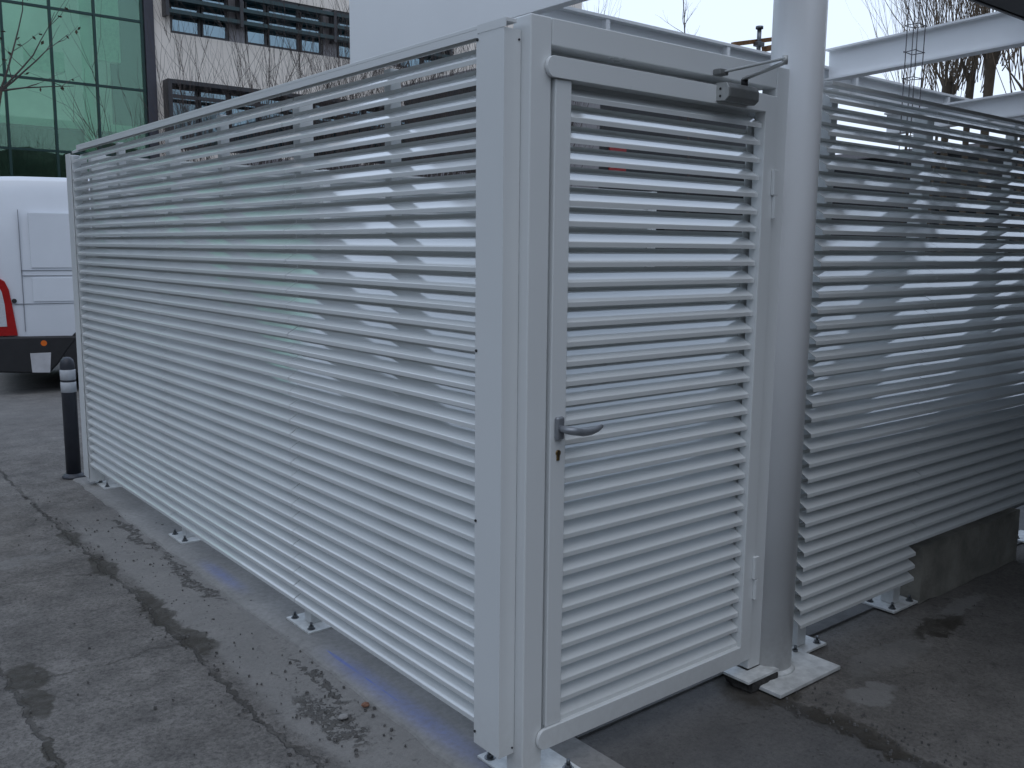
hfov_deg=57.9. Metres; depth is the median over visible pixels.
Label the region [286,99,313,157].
window
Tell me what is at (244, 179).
louvre wall
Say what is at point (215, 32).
window
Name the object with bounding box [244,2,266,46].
window
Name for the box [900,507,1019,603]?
concrete block
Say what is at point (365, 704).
stone
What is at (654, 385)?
louvred door
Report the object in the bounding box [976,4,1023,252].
pollard tree
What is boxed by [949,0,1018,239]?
pollard tree
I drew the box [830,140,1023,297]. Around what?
building
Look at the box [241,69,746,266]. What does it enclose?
building
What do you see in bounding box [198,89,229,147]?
window
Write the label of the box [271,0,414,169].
bare shrub
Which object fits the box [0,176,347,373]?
parked van
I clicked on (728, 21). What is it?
sky
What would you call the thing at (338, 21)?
window
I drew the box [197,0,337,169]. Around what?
bare shrub
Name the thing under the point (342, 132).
bare shrub
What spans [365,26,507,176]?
bare shrub
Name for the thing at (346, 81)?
bare shrub
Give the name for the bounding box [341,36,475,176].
bare shrub
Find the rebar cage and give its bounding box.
[892,0,927,251]
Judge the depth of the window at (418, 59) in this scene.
38.83 m
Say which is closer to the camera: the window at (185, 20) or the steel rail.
the steel rail
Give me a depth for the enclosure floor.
3.91 m
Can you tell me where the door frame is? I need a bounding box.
[477,13,789,767]
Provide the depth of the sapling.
21.65 m
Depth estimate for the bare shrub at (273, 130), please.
16.00 m
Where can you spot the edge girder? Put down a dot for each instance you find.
(378, 27)
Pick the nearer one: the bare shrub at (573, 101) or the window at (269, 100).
the bare shrub at (573, 101)
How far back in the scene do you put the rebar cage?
4.46 m
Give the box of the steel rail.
[540,6,1023,128]
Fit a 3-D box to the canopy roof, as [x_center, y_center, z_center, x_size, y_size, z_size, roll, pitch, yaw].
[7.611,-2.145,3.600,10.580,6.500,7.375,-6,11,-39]
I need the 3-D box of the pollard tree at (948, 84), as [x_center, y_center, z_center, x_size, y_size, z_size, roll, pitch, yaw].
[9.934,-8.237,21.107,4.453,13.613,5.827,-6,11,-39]
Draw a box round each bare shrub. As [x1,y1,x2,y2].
[26,2,254,164]
[131,0,265,161]
[141,0,436,169]
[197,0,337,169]
[199,0,387,169]
[242,0,471,176]
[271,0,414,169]
[284,0,475,213]
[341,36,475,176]
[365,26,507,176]
[445,0,620,186]
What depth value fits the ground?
3.41 m
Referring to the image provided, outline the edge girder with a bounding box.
[349,0,587,63]
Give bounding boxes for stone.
[338,713,347,719]
[361,702,369,707]
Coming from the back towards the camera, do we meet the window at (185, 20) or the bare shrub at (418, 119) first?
the window at (185, 20)
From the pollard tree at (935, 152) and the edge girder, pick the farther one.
the pollard tree at (935, 152)
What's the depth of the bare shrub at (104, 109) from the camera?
14.57 m
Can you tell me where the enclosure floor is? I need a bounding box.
[294,455,1023,738]
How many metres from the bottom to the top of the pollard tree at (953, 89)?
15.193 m
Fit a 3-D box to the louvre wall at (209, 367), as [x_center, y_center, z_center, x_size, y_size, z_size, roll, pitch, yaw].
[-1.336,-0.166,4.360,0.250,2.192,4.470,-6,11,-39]
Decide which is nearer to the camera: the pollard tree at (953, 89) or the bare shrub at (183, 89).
the bare shrub at (183, 89)
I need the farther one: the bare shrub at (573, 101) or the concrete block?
the bare shrub at (573, 101)
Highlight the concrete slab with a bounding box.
[73,476,624,767]
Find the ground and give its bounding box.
[0,318,1023,767]
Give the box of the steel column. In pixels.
[754,0,839,698]
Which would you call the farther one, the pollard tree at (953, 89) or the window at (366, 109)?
the window at (366, 109)
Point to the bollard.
(67, 370)
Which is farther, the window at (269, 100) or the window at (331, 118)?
the window at (331, 118)
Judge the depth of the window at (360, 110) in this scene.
37.56 m
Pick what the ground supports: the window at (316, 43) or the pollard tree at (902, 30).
the pollard tree at (902, 30)
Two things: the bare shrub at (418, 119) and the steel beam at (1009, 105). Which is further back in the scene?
the bare shrub at (418, 119)
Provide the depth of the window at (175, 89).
33.17 m
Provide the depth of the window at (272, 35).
35.10 m
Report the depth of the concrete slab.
3.59 m
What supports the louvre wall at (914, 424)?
on the ground
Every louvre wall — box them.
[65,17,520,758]
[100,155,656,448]
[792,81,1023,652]
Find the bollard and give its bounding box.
[59,357,84,478]
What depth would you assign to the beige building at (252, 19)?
34.07 m
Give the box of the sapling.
[660,0,699,266]
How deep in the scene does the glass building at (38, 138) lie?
32.23 m
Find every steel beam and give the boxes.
[825,11,1023,80]
[884,91,1023,133]
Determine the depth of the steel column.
3.27 m
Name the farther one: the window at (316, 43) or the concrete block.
the window at (316, 43)
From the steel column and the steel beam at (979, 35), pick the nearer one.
the steel column
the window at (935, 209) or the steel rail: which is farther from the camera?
the window at (935, 209)
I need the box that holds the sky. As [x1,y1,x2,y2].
[582,0,1023,154]
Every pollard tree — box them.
[845,0,964,251]
[885,0,973,251]
[890,0,984,251]
[899,0,992,251]
[902,0,1001,238]
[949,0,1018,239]
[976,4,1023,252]
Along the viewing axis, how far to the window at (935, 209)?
28.95 m
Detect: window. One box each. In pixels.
[169,1,200,36]
[172,86,199,149]
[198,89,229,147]
[200,0,227,40]
[229,92,258,153]
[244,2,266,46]
[258,98,286,149]
[266,0,298,51]
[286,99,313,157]
[298,4,321,54]
[313,103,338,155]
[336,11,349,58]
[339,110,363,151]
[365,109,384,163]
[399,57,421,67]
[422,52,441,73]
[932,209,1012,252]
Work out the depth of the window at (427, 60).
39.26 m
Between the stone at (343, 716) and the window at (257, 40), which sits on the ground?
the stone at (343, 716)
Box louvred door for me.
[536,55,787,749]
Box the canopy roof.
[969,0,1023,20]
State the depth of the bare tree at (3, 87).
12.20 m
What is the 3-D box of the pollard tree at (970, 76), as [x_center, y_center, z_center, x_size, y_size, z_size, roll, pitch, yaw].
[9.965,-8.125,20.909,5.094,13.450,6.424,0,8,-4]
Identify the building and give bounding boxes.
[0,0,159,177]
[153,0,581,164]
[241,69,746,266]
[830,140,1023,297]
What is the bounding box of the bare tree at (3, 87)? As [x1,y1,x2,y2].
[0,0,80,104]
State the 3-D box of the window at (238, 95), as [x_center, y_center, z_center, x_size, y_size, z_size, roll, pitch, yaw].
[-10.030,-9.715,34.609,1.100,2.180,0.090,-6,11,-39]
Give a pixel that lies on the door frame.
(543, 38)

